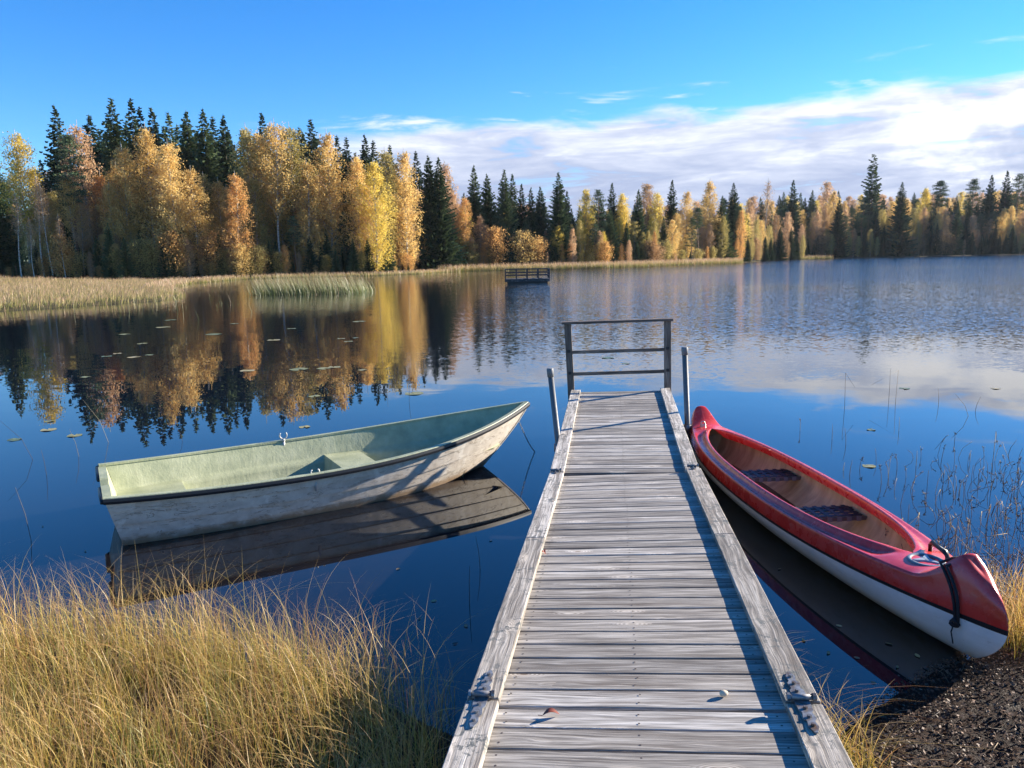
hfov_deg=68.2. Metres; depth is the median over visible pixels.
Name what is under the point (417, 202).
birch tree
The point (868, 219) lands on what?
pine tree
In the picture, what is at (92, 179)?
birch tree
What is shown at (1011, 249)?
spruce tree
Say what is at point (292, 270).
spruce tree
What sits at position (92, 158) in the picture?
spruce tree
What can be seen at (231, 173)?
spruce tree
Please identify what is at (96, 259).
spruce tree
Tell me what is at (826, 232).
birch tree
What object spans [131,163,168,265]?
spruce tree
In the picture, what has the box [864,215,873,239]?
pine tree
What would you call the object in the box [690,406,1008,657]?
canoe
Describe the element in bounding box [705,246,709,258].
birch tree
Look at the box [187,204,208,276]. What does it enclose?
spruce tree
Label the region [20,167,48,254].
birch tree
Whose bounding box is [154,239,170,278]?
spruce tree
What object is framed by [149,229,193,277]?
bush
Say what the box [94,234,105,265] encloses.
birch tree
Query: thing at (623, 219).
birch tree
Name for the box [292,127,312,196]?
spruce tree
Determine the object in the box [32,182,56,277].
birch tree
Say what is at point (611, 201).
spruce tree
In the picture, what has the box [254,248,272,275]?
bush
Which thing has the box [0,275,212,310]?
sedge meadow
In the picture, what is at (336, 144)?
spruce tree
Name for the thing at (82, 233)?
birch tree
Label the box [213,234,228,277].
spruce tree
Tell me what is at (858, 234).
spruce tree
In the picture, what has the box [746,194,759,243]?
birch tree
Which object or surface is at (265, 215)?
birch tree
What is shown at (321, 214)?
birch tree
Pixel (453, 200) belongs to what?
birch tree
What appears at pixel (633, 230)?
birch tree
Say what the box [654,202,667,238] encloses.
birch tree
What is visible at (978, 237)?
birch tree
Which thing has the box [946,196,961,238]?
spruce tree
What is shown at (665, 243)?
bush
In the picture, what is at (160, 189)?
birch tree
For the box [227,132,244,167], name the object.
spruce tree
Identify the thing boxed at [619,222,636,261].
spruce tree
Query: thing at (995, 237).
spruce tree
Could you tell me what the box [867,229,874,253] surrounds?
birch tree
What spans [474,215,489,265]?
birch tree
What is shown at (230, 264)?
birch tree
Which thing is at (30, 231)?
birch tree
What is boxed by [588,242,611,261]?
bush
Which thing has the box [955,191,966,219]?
birch tree
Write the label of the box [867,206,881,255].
spruce tree
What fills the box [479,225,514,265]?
bush
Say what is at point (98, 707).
grass
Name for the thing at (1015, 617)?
grass
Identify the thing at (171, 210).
birch tree
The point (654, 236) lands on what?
birch tree
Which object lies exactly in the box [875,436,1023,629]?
dead water plants
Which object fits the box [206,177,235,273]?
birch tree
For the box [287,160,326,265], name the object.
birch tree
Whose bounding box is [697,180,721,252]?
birch tree
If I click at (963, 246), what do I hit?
birch tree
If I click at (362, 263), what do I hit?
bush
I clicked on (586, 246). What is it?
birch tree
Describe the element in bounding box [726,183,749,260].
spruce tree
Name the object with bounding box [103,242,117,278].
spruce tree
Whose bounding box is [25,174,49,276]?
birch tree
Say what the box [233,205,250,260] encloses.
birch tree
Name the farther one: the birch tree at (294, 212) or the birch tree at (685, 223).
the birch tree at (685, 223)
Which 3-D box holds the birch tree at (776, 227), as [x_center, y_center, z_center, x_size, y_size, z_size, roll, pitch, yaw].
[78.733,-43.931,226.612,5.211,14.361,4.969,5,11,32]
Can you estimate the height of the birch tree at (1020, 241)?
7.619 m
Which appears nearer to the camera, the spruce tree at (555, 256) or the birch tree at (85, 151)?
the birch tree at (85, 151)
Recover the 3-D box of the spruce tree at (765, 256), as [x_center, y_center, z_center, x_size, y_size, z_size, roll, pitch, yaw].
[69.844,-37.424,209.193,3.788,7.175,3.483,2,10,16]
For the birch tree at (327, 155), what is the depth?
113.67 m
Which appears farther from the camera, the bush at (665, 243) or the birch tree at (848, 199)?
the birch tree at (848, 199)
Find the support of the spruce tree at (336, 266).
on the ground at (964, 711)
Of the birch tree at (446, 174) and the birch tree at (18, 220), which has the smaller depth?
the birch tree at (18, 220)
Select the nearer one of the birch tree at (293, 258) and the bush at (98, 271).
the bush at (98, 271)
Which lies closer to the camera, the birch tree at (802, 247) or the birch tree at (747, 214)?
the birch tree at (747, 214)
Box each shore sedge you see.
[144,268,463,289]
[438,257,743,271]
[783,254,832,258]
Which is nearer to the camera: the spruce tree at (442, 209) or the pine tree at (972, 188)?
the spruce tree at (442, 209)
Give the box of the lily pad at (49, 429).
[40,428,56,430]
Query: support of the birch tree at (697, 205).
on the ground at (964, 711)
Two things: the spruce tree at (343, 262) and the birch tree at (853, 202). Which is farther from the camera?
the birch tree at (853, 202)
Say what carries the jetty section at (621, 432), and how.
on the water
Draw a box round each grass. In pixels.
[0,559,479,767]
[786,631,1011,767]
[983,545,1023,661]
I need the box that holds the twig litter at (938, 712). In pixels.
[860,648,1023,767]
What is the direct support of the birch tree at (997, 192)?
on the ground at (964, 711)
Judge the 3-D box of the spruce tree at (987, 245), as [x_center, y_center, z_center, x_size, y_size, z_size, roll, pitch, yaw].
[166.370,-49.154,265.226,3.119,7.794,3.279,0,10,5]
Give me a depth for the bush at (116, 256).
99.45 m
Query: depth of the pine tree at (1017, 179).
280.35 m
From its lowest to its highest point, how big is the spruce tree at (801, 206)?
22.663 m
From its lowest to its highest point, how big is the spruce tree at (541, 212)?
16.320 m
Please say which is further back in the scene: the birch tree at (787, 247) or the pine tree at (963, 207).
the pine tree at (963, 207)
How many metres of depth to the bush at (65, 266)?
98.44 m
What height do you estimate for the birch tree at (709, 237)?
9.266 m
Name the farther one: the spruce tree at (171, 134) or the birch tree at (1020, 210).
the birch tree at (1020, 210)
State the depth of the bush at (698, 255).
168.23 m
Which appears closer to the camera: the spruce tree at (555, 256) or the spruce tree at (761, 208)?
the spruce tree at (555, 256)
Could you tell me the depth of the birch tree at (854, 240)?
252.28 m
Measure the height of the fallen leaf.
0.025 m
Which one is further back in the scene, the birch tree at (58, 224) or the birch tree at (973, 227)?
the birch tree at (973, 227)
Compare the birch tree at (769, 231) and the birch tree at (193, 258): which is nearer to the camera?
the birch tree at (193, 258)
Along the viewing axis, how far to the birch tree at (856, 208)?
287.92 m
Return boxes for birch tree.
[0,130,43,269]
[2,171,26,266]
[3,205,24,257]
[7,192,27,277]
[15,210,44,269]
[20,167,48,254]
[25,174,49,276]
[25,207,43,256]
[25,218,35,276]
[31,214,55,276]
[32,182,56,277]
[38,192,62,276]
[42,190,69,254]
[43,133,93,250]
[51,175,85,250]
[53,213,66,276]
[58,120,105,251]
[69,196,93,276]
[72,189,100,264]
[86,167,99,213]
[86,207,106,258]
[86,252,95,277]
[90,172,120,255]
[94,181,126,242]
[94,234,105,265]
[98,146,137,246]
[99,143,150,261]
[101,163,134,230]
[107,243,122,270]
[115,179,150,238]
[123,123,172,261]
[124,222,137,277]
[145,143,205,270]
[145,201,165,238]
[147,144,176,192]
[154,164,177,220]
[156,175,187,244]
[176,167,215,276]
[179,239,196,277]
[189,241,198,274]
[190,171,224,242]
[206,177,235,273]
[214,187,243,270]
[220,172,255,276]
[222,229,233,268]
[223,122,273,243]
[225,252,233,275]
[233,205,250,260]
[236,176,260,241]
[239,127,283,255]
[243,176,274,267]
[248,119,299,269]
[248,185,274,234]
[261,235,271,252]
[264,122,326,268]
[267,181,283,260]
[271,198,291,260]
[278,245,291,273]
[286,201,313,251]
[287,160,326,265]
[289,246,298,272]
[296,252,303,273]
[304,176,339,258]
[306,198,324,263]
[307,132,353,261]
[319,201,339,246]
[323,185,342,254]
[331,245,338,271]
[340,155,374,260]
[352,158,399,271]
[353,186,387,271]
[371,200,391,263]
[372,149,405,253]
[389,151,426,266]
[391,217,405,271]
[393,198,421,269]
[411,187,423,231]
[418,227,429,266]
[435,162,458,215]
[447,189,466,264]
[455,195,477,267]
[457,205,473,254]
[468,238,476,265]
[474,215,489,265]
[479,225,492,265]
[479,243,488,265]
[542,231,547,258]
[549,226,564,262]
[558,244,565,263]
[567,228,577,264]
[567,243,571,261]
[574,189,598,262]
[574,220,585,259]
[579,213,593,261]
[593,230,603,261]
[614,193,631,250]
[615,204,631,241]
[616,217,623,255]
[618,244,624,261]
[625,240,632,260]
[629,220,642,254]
[634,183,661,240]
[638,231,646,258]
[646,192,669,241]
[646,230,651,258]
[648,220,661,257]
[651,230,657,259]
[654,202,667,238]
[662,206,668,218]
[665,218,682,259]
[669,213,684,258]
[675,191,699,258]
[681,211,697,258]
[689,200,704,259]
[696,206,707,247]
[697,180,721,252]
[697,223,706,259]
[702,224,715,258]
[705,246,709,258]
[714,216,730,258]
[733,238,739,258]
[736,209,747,259]
[739,204,751,250]
[742,204,757,257]
[744,213,754,253]
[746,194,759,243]
[749,236,755,258]
[752,219,762,260]
[756,220,769,245]
[759,182,777,234]
[765,201,777,219]
[766,224,773,252]
[769,213,784,244]
[780,212,794,248]
[784,239,790,257]
[797,225,807,252]
[799,210,807,239]
[799,235,806,256]
[804,225,812,253]
[806,211,818,252]
[809,210,823,251]
[814,200,821,214]
[817,181,836,231]
[818,209,830,234]
[821,188,843,234]
[822,229,830,257]
[840,209,850,235]
[841,201,849,216]
[842,196,852,212]
[844,231,852,255]
[847,199,856,215]
[849,204,861,244]
[850,229,857,253]
[854,194,863,211]
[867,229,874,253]
[873,237,879,255]
[877,194,889,213]
[878,209,888,234]
[882,217,890,235]
[884,201,895,234]
[886,197,896,214]
[886,211,894,235]
[905,201,913,231]
[908,208,922,236]
[912,221,923,249]
[915,187,933,240]
[916,207,931,249]
[921,237,926,255]
[924,193,935,218]
[932,212,942,244]
[937,206,949,248]
[939,208,949,244]
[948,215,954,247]
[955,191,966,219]
[959,215,965,238]
[962,240,966,253]
[967,215,980,245]
[974,231,981,253]
[984,218,994,239]
[993,189,1001,205]
[996,208,1009,245]
[1001,204,1018,244]
[1014,221,1023,246]
[1015,203,1023,239]
[1016,212,1023,252]
[1017,233,1023,253]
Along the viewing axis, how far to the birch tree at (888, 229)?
264.08 m
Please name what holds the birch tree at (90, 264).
on the ground at (964, 711)
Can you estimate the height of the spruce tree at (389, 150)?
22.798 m
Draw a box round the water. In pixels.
[0,254,1023,735]
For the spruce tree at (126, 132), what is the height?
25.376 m
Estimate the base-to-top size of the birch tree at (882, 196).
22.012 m
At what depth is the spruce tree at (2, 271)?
100.24 m
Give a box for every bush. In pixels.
[4,267,11,276]
[21,263,35,276]
[36,253,50,276]
[44,231,80,277]
[48,247,76,276]
[63,251,87,277]
[95,265,104,277]
[107,249,128,277]
[119,238,159,277]
[137,236,161,278]
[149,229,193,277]
[168,241,196,277]
[191,228,228,273]
[192,234,228,276]
[206,262,220,276]
[212,247,232,275]
[227,243,254,276]
[245,244,270,275]
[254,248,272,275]
[269,250,289,275]
[300,252,317,269]
[319,254,332,273]
[355,251,369,272]
[400,253,418,270]
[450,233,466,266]
[455,235,478,265]
[464,251,479,265]
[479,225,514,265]
[486,248,494,267]
[511,228,539,265]
[516,243,530,265]
[528,235,547,262]
[576,253,583,263]
[585,253,595,264]
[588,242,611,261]
[597,241,614,261]
[642,240,658,261]
[650,244,667,263]
[657,239,674,260]
[677,250,686,260]
[690,248,705,261]
[706,246,719,259]
[716,247,725,258]
[752,237,764,260]
[810,233,833,255]
[890,229,910,254]
[933,228,955,253]
[945,237,959,254]
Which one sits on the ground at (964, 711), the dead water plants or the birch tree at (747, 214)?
the birch tree at (747, 214)
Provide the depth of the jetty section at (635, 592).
3.48 m
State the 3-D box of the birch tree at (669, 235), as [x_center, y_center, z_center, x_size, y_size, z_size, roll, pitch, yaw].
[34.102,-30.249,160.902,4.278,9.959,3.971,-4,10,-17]
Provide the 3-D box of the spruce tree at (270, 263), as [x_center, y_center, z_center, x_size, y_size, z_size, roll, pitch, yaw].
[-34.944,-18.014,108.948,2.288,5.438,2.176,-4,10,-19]
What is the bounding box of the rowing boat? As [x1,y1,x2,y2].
[95,401,529,545]
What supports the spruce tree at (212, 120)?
on the ground at (964, 711)
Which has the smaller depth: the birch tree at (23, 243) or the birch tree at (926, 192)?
the birch tree at (23, 243)
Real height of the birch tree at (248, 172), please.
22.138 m
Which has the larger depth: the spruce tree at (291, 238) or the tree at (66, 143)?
the spruce tree at (291, 238)
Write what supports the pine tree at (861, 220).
on the ground at (964, 711)
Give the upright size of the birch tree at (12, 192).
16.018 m
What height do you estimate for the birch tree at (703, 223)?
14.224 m
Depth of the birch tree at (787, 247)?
227.91 m
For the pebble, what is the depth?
2.74 m
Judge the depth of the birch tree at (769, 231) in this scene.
221.90 m
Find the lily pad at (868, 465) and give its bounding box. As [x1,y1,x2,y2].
[862,464,875,466]
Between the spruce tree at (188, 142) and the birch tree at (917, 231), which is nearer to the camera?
the spruce tree at (188, 142)
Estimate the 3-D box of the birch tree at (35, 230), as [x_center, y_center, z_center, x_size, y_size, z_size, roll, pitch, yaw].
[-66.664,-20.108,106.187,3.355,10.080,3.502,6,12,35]
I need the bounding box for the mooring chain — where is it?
[519,422,534,451]
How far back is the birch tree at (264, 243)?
111.55 m
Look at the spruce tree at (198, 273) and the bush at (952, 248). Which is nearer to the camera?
the spruce tree at (198, 273)
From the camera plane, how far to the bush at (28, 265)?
98.00 m
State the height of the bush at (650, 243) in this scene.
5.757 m
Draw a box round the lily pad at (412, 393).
[405,392,422,394]
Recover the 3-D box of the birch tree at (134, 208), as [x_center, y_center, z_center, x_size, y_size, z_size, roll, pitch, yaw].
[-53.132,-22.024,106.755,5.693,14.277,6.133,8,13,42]
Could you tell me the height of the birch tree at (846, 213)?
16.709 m
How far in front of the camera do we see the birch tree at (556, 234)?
142.48 m
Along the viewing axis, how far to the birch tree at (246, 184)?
111.08 m
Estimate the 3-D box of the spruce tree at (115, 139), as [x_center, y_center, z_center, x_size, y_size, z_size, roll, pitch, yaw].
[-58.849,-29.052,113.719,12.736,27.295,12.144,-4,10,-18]
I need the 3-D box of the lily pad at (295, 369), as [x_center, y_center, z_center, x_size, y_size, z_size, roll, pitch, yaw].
[-4.427,-0.309,15.652,0.391,0.008,0.388,-1,9,0]
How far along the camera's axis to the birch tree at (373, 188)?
112.66 m
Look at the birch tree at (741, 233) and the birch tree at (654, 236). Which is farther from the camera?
the birch tree at (741, 233)
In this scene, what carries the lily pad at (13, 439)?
on the water
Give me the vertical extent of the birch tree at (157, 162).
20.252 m
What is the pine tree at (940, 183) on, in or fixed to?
on the ground at (964, 711)
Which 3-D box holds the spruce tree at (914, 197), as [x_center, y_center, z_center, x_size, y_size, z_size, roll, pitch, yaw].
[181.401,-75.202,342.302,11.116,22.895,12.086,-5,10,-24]
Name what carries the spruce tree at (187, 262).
on the ground at (964, 711)
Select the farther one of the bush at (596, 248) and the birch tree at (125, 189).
the bush at (596, 248)
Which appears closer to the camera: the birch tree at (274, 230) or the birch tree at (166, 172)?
the birch tree at (166, 172)
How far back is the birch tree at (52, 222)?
101.74 m
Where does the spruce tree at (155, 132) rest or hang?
on the ground at (964, 711)
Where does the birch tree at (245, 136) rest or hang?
on the ground at (964, 711)
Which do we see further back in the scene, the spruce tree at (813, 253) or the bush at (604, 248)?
the spruce tree at (813, 253)
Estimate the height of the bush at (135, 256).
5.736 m
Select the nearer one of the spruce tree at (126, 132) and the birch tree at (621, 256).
the spruce tree at (126, 132)
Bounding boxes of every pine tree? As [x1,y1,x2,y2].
[283,215,301,272]
[496,221,509,246]
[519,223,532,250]
[586,189,612,261]
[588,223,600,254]
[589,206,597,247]
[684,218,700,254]
[691,207,705,252]
[717,198,734,229]
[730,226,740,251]
[731,206,745,259]
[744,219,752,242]
[778,208,785,224]
[805,205,815,244]
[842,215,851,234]
[845,208,861,255]
[853,197,870,230]
[856,215,866,240]
[862,217,871,243]
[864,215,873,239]
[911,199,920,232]
[929,180,949,211]
[960,179,984,215]
[960,200,968,217]
[975,213,986,241]
[983,210,1000,235]
[1005,173,1023,224]
[1018,176,1023,199]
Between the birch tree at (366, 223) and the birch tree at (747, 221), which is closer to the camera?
the birch tree at (366, 223)
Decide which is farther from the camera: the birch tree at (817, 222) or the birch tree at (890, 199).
the birch tree at (890, 199)
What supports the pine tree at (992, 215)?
on the ground at (964, 711)
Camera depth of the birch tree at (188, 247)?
102.68 m
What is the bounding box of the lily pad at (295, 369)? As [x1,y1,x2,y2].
[289,368,308,370]
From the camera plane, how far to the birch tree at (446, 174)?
144.09 m
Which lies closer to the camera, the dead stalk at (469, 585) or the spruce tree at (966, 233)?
the dead stalk at (469, 585)
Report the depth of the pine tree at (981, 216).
274.58 m
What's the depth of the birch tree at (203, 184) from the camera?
107.62 m
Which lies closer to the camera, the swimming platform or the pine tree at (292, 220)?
the swimming platform
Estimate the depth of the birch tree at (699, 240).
175.12 m
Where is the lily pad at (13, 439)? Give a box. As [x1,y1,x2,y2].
[7,438,20,440]
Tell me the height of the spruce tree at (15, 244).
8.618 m
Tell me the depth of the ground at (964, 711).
3.55 m
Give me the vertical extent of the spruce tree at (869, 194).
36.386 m
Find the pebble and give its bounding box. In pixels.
[719,690,727,696]
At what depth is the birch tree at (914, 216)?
270.32 m
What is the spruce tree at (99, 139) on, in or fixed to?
on the ground at (964, 711)
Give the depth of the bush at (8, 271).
98.22 m
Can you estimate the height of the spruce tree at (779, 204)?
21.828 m
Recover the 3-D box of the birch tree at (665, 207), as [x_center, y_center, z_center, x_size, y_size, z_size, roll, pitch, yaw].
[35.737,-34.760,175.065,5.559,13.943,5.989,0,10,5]
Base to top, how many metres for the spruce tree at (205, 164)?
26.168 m
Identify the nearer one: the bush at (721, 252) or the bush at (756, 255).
the bush at (721, 252)
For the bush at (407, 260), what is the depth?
122.06 m
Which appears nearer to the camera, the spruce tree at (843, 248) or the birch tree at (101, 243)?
the birch tree at (101, 243)
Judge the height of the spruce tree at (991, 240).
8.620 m
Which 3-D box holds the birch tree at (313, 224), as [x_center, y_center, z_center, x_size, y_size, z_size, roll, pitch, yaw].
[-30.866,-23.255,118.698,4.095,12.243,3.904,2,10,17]
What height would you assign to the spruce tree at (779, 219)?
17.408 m
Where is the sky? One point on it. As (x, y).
(595, 94)
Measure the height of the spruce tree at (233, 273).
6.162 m
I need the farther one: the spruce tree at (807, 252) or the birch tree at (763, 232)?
the spruce tree at (807, 252)
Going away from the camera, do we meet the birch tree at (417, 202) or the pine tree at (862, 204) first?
the birch tree at (417, 202)
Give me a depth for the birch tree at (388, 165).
119.90 m
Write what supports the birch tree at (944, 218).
on the ground at (964, 711)
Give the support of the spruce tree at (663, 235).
on the ground at (964, 711)
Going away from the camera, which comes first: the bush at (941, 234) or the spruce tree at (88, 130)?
the spruce tree at (88, 130)
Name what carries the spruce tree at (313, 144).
on the ground at (964, 711)
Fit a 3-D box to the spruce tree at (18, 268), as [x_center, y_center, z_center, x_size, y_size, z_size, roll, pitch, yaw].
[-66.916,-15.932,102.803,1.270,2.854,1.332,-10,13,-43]
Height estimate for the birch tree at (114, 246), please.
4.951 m
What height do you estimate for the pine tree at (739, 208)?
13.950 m
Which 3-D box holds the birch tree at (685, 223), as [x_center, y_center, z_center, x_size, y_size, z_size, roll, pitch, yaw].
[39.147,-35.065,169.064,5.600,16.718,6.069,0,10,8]
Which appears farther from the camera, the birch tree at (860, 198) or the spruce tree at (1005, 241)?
the birch tree at (860, 198)
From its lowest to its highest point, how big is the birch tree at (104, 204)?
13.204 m
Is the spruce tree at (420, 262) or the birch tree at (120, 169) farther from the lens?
the spruce tree at (420, 262)
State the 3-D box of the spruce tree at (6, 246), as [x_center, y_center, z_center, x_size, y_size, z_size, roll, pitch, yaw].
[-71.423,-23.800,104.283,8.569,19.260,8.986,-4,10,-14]
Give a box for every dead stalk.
[15,487,30,538]
[469,566,469,604]
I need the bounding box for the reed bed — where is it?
[240,269,374,295]
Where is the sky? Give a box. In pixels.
[0,0,1023,260]
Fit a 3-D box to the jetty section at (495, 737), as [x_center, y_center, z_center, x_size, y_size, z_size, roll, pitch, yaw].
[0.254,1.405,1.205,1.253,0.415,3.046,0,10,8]
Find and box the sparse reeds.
[59,293,280,319]
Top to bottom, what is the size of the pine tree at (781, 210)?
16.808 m
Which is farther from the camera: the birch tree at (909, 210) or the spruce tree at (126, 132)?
the birch tree at (909, 210)
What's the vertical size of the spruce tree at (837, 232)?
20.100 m
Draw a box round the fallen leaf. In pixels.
[538,708,558,715]
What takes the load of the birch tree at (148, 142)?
on the ground at (964, 711)
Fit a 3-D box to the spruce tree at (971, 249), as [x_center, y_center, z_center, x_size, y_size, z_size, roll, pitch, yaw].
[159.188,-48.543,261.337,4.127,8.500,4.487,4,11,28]
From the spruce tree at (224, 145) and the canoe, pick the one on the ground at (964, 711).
the spruce tree at (224, 145)
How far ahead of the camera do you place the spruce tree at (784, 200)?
294.77 m
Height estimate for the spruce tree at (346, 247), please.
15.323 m
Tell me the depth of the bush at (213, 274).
104.29 m
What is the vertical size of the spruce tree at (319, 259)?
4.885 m
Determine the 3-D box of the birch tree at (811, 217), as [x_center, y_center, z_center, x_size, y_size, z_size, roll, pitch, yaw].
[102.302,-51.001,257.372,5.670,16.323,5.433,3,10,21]
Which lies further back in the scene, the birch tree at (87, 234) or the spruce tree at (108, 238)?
the birch tree at (87, 234)
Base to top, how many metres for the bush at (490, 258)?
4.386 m
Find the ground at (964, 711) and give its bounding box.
[0,243,1023,767]
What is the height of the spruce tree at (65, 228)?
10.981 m
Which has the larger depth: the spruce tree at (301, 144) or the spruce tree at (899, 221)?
the spruce tree at (899, 221)
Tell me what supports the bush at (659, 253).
on the ground at (964, 711)
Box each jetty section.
[442,700,853,767]
[467,464,820,733]
[550,318,698,475]
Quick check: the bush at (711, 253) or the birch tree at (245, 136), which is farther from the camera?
the bush at (711, 253)
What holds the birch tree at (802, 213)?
on the ground at (964, 711)
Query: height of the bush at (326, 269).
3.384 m
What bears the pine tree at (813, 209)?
on the ground at (964, 711)
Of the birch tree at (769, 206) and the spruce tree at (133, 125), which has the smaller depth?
the spruce tree at (133, 125)
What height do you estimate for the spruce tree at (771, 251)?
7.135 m
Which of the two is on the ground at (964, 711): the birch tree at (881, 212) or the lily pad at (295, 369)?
the birch tree at (881, 212)
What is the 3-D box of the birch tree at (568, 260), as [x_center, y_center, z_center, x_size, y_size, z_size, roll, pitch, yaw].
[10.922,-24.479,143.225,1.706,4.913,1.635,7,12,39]
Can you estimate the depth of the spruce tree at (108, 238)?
99.95 m
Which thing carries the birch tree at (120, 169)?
on the ground at (964, 711)
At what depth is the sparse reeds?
37.98 m
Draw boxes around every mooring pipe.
[547,368,559,443]
[681,347,690,444]
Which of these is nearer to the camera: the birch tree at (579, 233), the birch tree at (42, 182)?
the birch tree at (42, 182)
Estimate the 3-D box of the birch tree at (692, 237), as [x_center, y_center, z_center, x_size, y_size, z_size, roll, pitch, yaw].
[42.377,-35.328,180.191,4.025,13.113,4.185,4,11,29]
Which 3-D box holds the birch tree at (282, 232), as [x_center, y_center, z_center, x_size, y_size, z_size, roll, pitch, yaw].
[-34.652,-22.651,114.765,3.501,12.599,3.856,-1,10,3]
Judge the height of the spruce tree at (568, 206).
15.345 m
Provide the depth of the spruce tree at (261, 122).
126.61 m
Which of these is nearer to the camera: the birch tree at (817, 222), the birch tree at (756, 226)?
the birch tree at (756, 226)
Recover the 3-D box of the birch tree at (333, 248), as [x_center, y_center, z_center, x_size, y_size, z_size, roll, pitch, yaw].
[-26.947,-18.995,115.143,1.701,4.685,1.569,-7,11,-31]
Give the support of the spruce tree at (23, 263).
on the ground at (964, 711)
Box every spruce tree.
[0,166,27,274]
[0,259,7,276]
[8,219,26,266]
[10,263,16,276]
[16,258,20,275]
[19,259,27,276]
[32,243,45,276]
[34,160,57,272]
[39,105,86,271]
[47,201,94,276]
[67,234,84,277]
[71,113,108,254]
[73,251,84,277]
[82,97,131,265]
[85,145,102,272]
[87,236,104,277]
[96,129,108,152]
[97,223,118,278]
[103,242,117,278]
[116,237,139,278]
[121,122,128,143]
[122,98,157,195]
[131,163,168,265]
[133,106,156,183]
[133,230,158,277]
[145,107,171,226]
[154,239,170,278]
[160,112,183,188]
[161,126,170,148]
[165,240,182,277]
[173,112,201,214]
[174,123,183,154]
[176,224,197,277]
[182,108,234,241]
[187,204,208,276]
[209,117,224,162]
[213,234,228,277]
[214,115,243,185]
[220,151,242,274]
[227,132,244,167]
[230,237,252,276]
[236,134,249,164]
[244,236,258,276]
[256,112,268,147]
[261,132,276,239]
[264,240,276,275]
[273,243,282,275]
[274,185,305,273]
[288,256,296,274]
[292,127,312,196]
[298,119,325,238]
[299,236,321,274]
[315,154,338,261]
[316,244,321,272]
[320,229,333,274]
[330,134,349,249]
[330,249,342,274]
[332,178,361,267]
[338,137,359,206]
[338,246,348,273]
[346,238,361,273]
[354,135,395,255]
[362,240,376,273]
[363,177,397,269]
[368,140,381,199]
[378,213,400,272]
[382,262,388,272]
[384,145,411,240]
[388,174,409,270]
[401,206,438,270]
[408,150,424,216]
[409,156,462,269]
[419,157,467,270]
[464,166,490,265]
[475,174,498,263]
[489,170,524,266]
[501,225,514,264]
[509,174,518,234]
[512,242,521,265]
[513,184,533,264]
[522,187,544,264]
[527,187,559,262]
[541,173,579,266]
[550,246,559,266]
[564,191,579,257]
[570,209,576,227]
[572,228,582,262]
[583,200,606,264]
[595,209,626,260]
[604,183,619,242]
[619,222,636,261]
[629,189,650,260]
[633,241,640,261]
[658,217,669,259]
[664,180,679,260]
[709,196,738,259]
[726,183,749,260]
[746,238,751,261]
[749,200,767,255]
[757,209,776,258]
[758,236,770,260]
[767,238,775,260]
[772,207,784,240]
[773,240,777,259]
[774,195,783,225]
[775,227,788,259]
[781,180,805,247]
[781,192,786,215]
[783,227,797,259]
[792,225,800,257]
[793,236,800,258]
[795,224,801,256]
[798,193,807,241]
[802,198,809,223]
[804,239,811,257]
[807,190,816,226]
[811,244,817,257]
[815,236,820,257]
[822,199,855,257]
[839,244,846,257]
[846,205,855,239]
[851,215,862,253]
[856,154,885,231]
[856,228,868,256]
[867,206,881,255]
[873,225,891,255]
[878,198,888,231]
[886,182,917,255]
[910,193,915,225]
[917,212,932,253]
[922,225,935,255]
[926,207,937,240]
[926,224,944,255]
[945,202,966,254]
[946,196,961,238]
[960,216,970,253]
[962,198,972,230]
[965,232,977,254]
[971,202,979,242]
[974,175,1001,248]
[976,234,985,254]
[984,235,990,253]
[987,231,995,253]
[989,226,998,253]
[994,234,1002,253]
[997,171,1016,243]
[1000,235,1007,253]
[1003,225,1018,253]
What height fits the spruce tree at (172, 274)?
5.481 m
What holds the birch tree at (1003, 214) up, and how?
on the ground at (964, 711)
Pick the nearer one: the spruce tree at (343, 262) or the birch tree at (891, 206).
the spruce tree at (343, 262)
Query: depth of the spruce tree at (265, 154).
123.72 m
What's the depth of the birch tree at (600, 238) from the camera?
146.44 m
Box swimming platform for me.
[505,268,549,282]
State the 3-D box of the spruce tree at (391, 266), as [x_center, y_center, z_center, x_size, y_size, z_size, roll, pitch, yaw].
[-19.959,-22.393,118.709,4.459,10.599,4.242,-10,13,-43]
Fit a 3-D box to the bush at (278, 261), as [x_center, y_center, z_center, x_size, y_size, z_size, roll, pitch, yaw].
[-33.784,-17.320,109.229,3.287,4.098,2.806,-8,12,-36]
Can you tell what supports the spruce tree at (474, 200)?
on the ground at (964, 711)
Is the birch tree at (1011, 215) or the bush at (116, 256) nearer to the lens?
the bush at (116, 256)
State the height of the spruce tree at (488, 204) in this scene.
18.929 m
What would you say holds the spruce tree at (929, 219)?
on the ground at (964, 711)
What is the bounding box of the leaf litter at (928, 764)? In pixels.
[833,628,1023,767]

